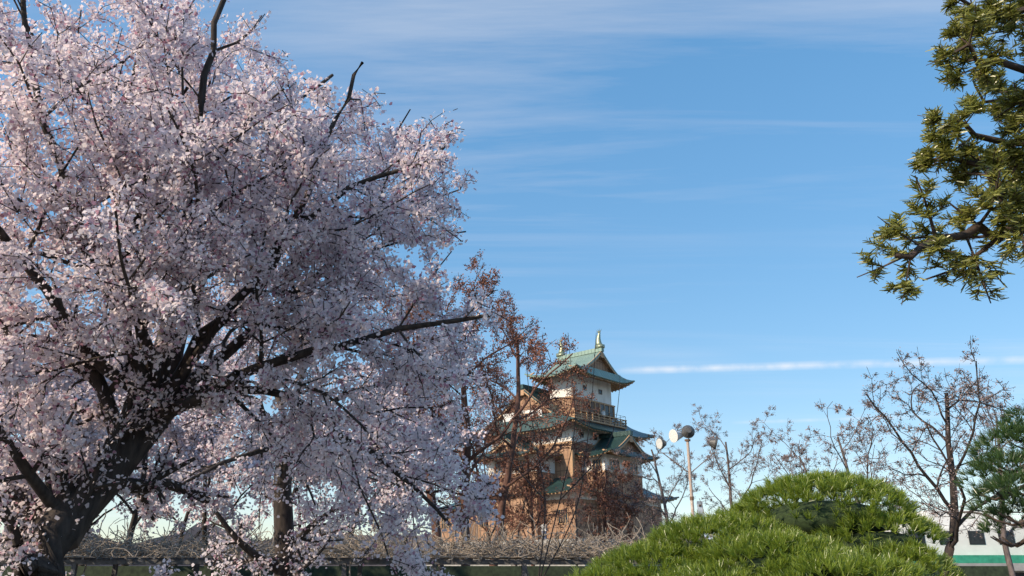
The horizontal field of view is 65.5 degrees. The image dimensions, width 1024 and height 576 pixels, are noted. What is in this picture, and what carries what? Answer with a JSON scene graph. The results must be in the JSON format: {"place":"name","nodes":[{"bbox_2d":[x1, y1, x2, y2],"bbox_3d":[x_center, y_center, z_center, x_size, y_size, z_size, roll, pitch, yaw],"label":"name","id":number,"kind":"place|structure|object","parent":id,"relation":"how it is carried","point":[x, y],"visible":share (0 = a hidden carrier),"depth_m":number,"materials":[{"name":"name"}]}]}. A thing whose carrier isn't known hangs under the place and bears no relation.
{"place":"outdoors","nodes":[
{"label":"outdoors","id":0,"kind":"place"},
{"bbox_2d":[0,289,89,425],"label":"cherry","id":1,"kind":"object","parent":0,"point":[50,381],"depth_m":25.78,"materials":[{"name":"pink plant"}]},
{"bbox_2d":[0,370,139,565],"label":"cherry","id":2,"kind":"object","parent":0,"point":[7,474],"depth_m":40.67,"materials":[{"name":"plant"}]},
{"bbox_2d":[1,283,151,479],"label":"cherry","id":3,"kind":"object","parent":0,"point":[14,426],"depth_m":28.83,"materials":[{"name":"pink plant"}]},
{"bbox_2d":[57,386,173,565],"bbox_3d":[-21.598,10.357,43.544,8.765,12.762,5.454,13,-23,-33],"label":"cherry","id":4,"kind":"object","parent":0,"point":[101,516],"depth_m":43.18,"materials":[{"name":"brown plant"}]},
{"bbox_2d":[10,351,255,565],"bbox_3d":[-16.502,7.162,32.477,11.320,11.403,7.294,17,-26,-39],"label":"cherry","id":5,"kind":"object","parent":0,"point":[135,519],"depth_m":32.89,"materials":[{"name":"plant"}]},
{"bbox_2d":[144,405,248,565],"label":"cherry","id":6,"kind":"object","parent":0,"point":[186,517],"depth_m":49.47,"materials":[{"name":"pink plant"}]},
{"bbox_2d":[150,409,275,565],"bbox_3d":[-13.918,8.693,36.122,8.642,10.962,8.261,0,-20,0],"label":"cherry","id":7,"kind":"object","parent":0,"point":[204,520],"depth_m":36.90,"materials":[{"name":"plant"}]},
{"bbox_2d":[247,427,379,555],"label":"cherry","id":8,"kind":"object","parent":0,"point":[320,491],"depth_m":49.49,"materials":[{"name":"pink plant"}]},
{"bbox_2d":[309,395,415,565],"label":"cherry","id":9,"kind":"object","parent":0,"point":[352,528],"depth_m":37.89,"materials":[{"name":"plant"}]},
{"bbox_2d":[312,365,484,544],"bbox_3d":[-5.288,8.644,35.858,6.831,10.860,9.059,-8,-21,21],"label":"cherry","id":10,"kind":"object","parent":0,"point":[404,458],"depth_m":35.22,"materials":[{"name":"plant"}]},
{"bbox_2d":[352,242,478,565],"bbox_3d":[-6.032,6.947,46.913,8.582,21.438,9.999,0,-20,0],"label":"tree","id":11,"kind":"object","parent":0,"point":[438,533],"depth_m":45.67,"materials":[{"name":"plant"}]},
{"bbox_2d":[349,320,508,565],"bbox_3d":[-4.514,8.354,39.816,8.742,14.050,9.136,0,-20,0],"label":"tree","id":12,"kind":"object","parent":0,"point":[436,414],"depth_m":39.35,"materials":[{"name":"plant"}]},
{"bbox_2d":[423,426,513,547],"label":"tree","id":13,"kind":"object","parent":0,"point":[486,474],"depth_m":57.75,"materials":[{"name":"brown plant"}]},
{"bbox_2d":[378,249,592,565],"bbox_3d":[-1.509,6.377,40.331,11.058,18.130,8.992,0,-20,0],"label":"tree","id":14,"kind":"object","parent":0,"point":[493,345],"depth_m":39.44,"materials":[{"name":"brown plant"}]},
{"bbox_2d":[0,0,1023,542],"label":"sky","id":15,"kind":"structure","parent":0,"point":[696,185],"materials":[{"name":"blue"}]},
{"bbox_2d":[490,475,551,565],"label":"tree","id":16,"kind":"object","parent":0,"point":[526,513],"depth_m":59.02,"materials":[{"name":"plant"}]},
{"bbox_2d":[490,435,573,565],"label":"tree","id":17,"kind":"object","parent":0,"point":[531,477],"depth_m":53.82,"materials":[{"name":"brown plant"}]},
{"bbox_2d":[555,475,608,539],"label":"low bare buds","id":18,"kind":"object","parent":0,"point":[584,520],"visible":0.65,"depth_m":62.94,"materials":[{"name":"brown plant"}]},
{"bbox_2d":[570,452,646,544],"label":"tree","id":19,"kind":"object","parent":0,"point":[609,496],"depth_m":55.33,"materials":[{"name":"brown plant"}]},
{"bbox_2d":[692,404,791,513],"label":"tree","id":20,"kind":"object","parent":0,"point":[712,421],"depth_m":54.22,"materials":[{"name":"brown plant"}]},
{"bbox_2d":[564,468,964,575],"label":"bush","id":21,"kind":"object","parent":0,"point":[815,551],"depth_m":7.23,"materials":[{"name":"green plant"}]},
{"bbox_2d":[861,336,1023,575],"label":"bare tree","id":22,"kind":"object","parent":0,"point":[931,491],"depth_m":28.51,"materials":[{"name":"brown plant"}]},
{"bbox_2d":[884,510,1023,575],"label":"building","id":23,"kind":"structure","parent":0,"point":[978,550],"depth_m":90.43,"materials":[{"name":"white paint"}]},
{"label":"ground","id":24,"kind":"structure","parent":0,"visible":0},
{"bbox_2d":[0,238,110,429],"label":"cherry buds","id":25,"kind":"object","parent":24,"relation":"on","point":[55,384],"visible":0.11,"depth_m":25.93,"materials":[{"name":"pink plant"}]},
{"bbox_2d":[3,351,150,494],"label":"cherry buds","id":26,"kind":"object","parent":24,"relation":"on","point":[8,471],"visible":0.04,"depth_m":40.77,"materials":[{"name":"pink plant"}]},
{"bbox_2d":[0,274,156,494],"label":"cherry buds","id":27,"kind":"object","parent":24,"relation":"on","point":[93,439],"visible":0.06,"depth_m":28.74,"materials":[{"name":"pink plant"}]},
{"bbox_2d":[71,406,176,518],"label":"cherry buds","id":28,"kind":"object","parent":24,"relation":"on","point":[128,495],"visible":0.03,"depth_m":43.18,"materials":[{"name":"pink plant"}]},
{"bbox_2d":[8,332,263,537],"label":"cherry buds","id":29,"kind":"object","parent":24,"relation":"on","point":[186,451],"visible":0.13,"depth_m":34.03,"materials":[{"name":"pink plant"}]},
{"bbox_2d":[129,402,257,543],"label":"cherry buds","id":30,"kind":"object","parent":24,"relation":"on","point":[212,509],"visible":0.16,"depth_m":50.48,"materials":[{"name":"pink plant"}]},
{"bbox_2d":[140,373,292,536],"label":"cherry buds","id":31,"kind":"object","parent":24,"relation":"on","point":[179,432],"visible":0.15,"depth_m":35.50,"materials":[{"name":"pink plant"}]},
{"bbox_2d":[0,0,514,575],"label":"cherry","id":32,"kind":"object","parent":24,"relation":"on","point":[22,362],"depth_m":8.80,"materials":[{"name":"pink plant"}]},
{"bbox_2d":[116,252,495,575],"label":"cherry blossom","id":33,"kind":"object","parent":24,"relation":"on","point":[248,481],"depth_m":15.27,"materials":[{"name":"pink plant"}]},
{"bbox_2d":[243,413,395,541],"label":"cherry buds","id":34,"kind":"object","parent":24,"relation":"on","point":[315,486],"visible":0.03,"depth_m":49.48,"materials":[{"name":"pink plant"}]},
{"bbox_2d":[0,498,716,575],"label":"wisteria vines","id":35,"kind":"object","parent":24,"relation":"on","point":[348,548],"visible":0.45,"depth_m":25.93,"materials":[{"name":"brown plant"}]},
{"bbox_2d":[306,384,452,519],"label":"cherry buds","id":36,"kind":"object","parent":24,"relation":"on","point":[368,488],"visible":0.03,"depth_m":37.63,"materials":[{"name":"pink plant"}]},
{"bbox_2d":[300,362,488,551],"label":"cherry buds","id":37,"kind":"object","parent":24,"relation":"on","point":[399,491],"visible":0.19,"depth_m":35.14,"materials":[{"name":"pink plant"}]},
{"bbox_2d":[347,242,482,455],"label":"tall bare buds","id":38,"kind":"object","parent":24,"relation":"on","point":[380,271],"visible":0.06,"depth_m":46.95,"materials":[{"name":"brown plant"}]},
{"bbox_2d":[358,320,509,519],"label":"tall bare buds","id":39,"kind":"object","parent":24,"relation":"on","point":[499,491],"visible":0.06,"depth_m":39.12,"materials":[{"name":"plant"}]},
{"bbox_2d":[421,425,517,526],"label":"bare buds","id":40,"kind":"object","parent":24,"relation":"on","point":[476,477],"visible":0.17,"depth_m":58.07,"materials":[{"name":"brown plant"}]},
{"bbox_2d":[0,557,1008,575],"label":"fence","id":41,"kind":"object","parent":24,"relation":"on","point":[115,569],"visible":0.49,"depth_m":31.24,"materials":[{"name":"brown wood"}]},
{"bbox_2d":[2,522,1023,565],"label":"tree line","id":42,"kind":"object","parent":24,"relation":"on","point":[195,528],"visible":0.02,"depth_m":232.79,"materials":[{"name":"brown plant"}]},
{"bbox_2d":[435,289,599,565],"bbox_3d":[-0.329,9.752,52.047,12.530,19.598,10.738,0,-20,0],"label":"tree","id":43,"kind":"object","parent":24,"relation":"on","point":[507,477],"depth_m":51.42,"materials":[{"name":"brown plant"}]},
{"bbox_2d":[428,290,599,481],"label":"tall bare buds","id":44,"kind":"object","parent":43,"relation":"attached to","point":[549,401],"visible":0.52,"depth_m":52.63,"materials":[{"name":"plant"}]},
{"bbox_2d":[491,475,558,545],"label":"low bare buds","id":45,"kind":"object","parent":24,"relation":"on","point":[526,512],"visible":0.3,"depth_m":57.89,"materials":[{"name":"brown plant"}]},
{"bbox_2d":[491,434,576,565],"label":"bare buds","id":46,"kind":"object","parent":24,"relation":"on","point":[533,473],"visible":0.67,"depth_m":53.59,"materials":[{"name":"brown plant"}]},
{"bbox_2d":[425,372,661,565],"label":"castle walls","id":47,"kind":"structure","parent":24,"relation":"on","point":[602,391],"depth_m":83.91,"materials":[{"name":"brown wood"}]},
{"bbox_2d":[439,384,678,510],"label":"castle roof","id":48,"kind":"structure","parent":47,"relation":"on","point":[619,437],"depth_m":84.88,"materials":[{"name":"green tile"}]},
{"bbox_2d":[453,351,676,510],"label":"castle trim","id":49,"kind":"structure","parent":47,"relation":"attached to","point":[600,364],"depth_m":87.14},
{"bbox_2d":[524,347,634,390],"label":"roof","id":50,"kind":"structure","parent":47,"relation":"on","point":[581,358],"depth_m":91.20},
{"bbox_2d":[556,329,604,356],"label":"roof ornaments","id":51,"kind":"object","parent":50,"relation":"on","point":[599,344],"visible":0.73,"depth_m":91.54,"materials":[{"name":"gold metal"}]},
{"bbox_2d":[490,322,619,575],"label":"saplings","id":52,"kind":"object","parent":24,"relation":"on","point":[539,574],"visible":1,"depth_m":13.00,"materials":[{"name":"brown plant"}]},
{"bbox_2d":[555,476,607,565],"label":"tree","id":53,"kind":"object","parent":24,"relation":"on","point":[576,493],"depth_m":62.79,"materials":[{"name":"brown plant"}]},
{"bbox_2d":[570,450,645,544],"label":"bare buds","id":54,"kind":"object","parent":24,"relation":"on","point":[608,497],"visible":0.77,"depth_m":55.21,"materials":[{"name":"brown plant"}]},
{"bbox_2d":[588,463,668,541],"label":"tree","id":55,"kind":"object","parent":24,"relation":"on","point":[619,514],"depth_m":57.75,"materials":[{"name":"brown plant"}]},
{"bbox_2d":[604,422,701,525],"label":"bare tree","id":56,"kind":"object","parent":24,"relation":"on","point":[652,486],"depth_m":53.64,"materials":[{"name":"brown plant"}]},
{"bbox_2d":[656,425,717,514],"bbox_3d":[7.900,9.924,34.905,2.772,7.793,0.744,0,-20,0],"label":"floodlight pole","id":57,"kind":"object","parent":24,"relation":"on","point":[688,431],"visible":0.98,"depth_m":35.75,"materials":[{"name":"metal"}]},
{"bbox_2d":[697,501,703,514],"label":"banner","id":58,"kind":"object","parent":57,"relation":"attached to","point":[699,508],"visible":0.36,"depth_m":83.69,"materials":[{"name":"white fabric"}]},
{"bbox_2d":[749,406,855,500],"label":"bare tree","id":59,"kind":"object","parent":24,"relation":"on","point":[789,456],"depth_m":46.48,"materials":[{"name":"brown plant"}]},
{"bbox_2d":[748,407,859,499],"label":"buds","id":60,"kind":"object","parent":59,"relation":"attached to","point":[794,445],"visible":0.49,"depth_m":46.60,"materials":[{"name":"brown plant"}]},
{"bbox_2d":[804,399,917,510],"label":"bare tree","id":61,"kind":"object","parent":24,"relation":"on","point":[861,441],"depth_m":35.74,"materials":[{"name":"brown plant"}]},
{"bbox_2d":[793,399,918,532],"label":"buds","id":62,"kind":"object","parent":61,"relation":"attached to","point":[870,430],"visible":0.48,"depth_m":35.66,"materials":[{"name":"brown plant"}]},
{"bbox_2d":[854,0,1023,304],"bbox_3d":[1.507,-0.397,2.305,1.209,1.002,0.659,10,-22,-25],"label":"pine tree","id":63,"kind":"object","parent":24,"relation":"on","point":[969,109],"depth_m":2.17,"materials":[{"name":"green plant"}]},
{"bbox_2d":[887,364,1023,575],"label":"tree","id":64,"kind":"object","parent":24,"relation":"on","point":[966,434],"depth_m":38.32,"materials":[{"name":"brown plant"}]},
{"bbox_2d":[881,368,1023,540],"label":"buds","id":65,"kind":"object","parent":64,"relation":"attached to","point":[991,399],"visible":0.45,"depth_m":39.98,"materials":[{"name":"brown plant"}]},
{"bbox_2d":[952,401,1023,547],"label":"pine","id":66,"kind":"object","parent":24,"relation":"on","point":[982,464],"depth_m":9.49,"materials":[{"name":"green plant"}]}
]}

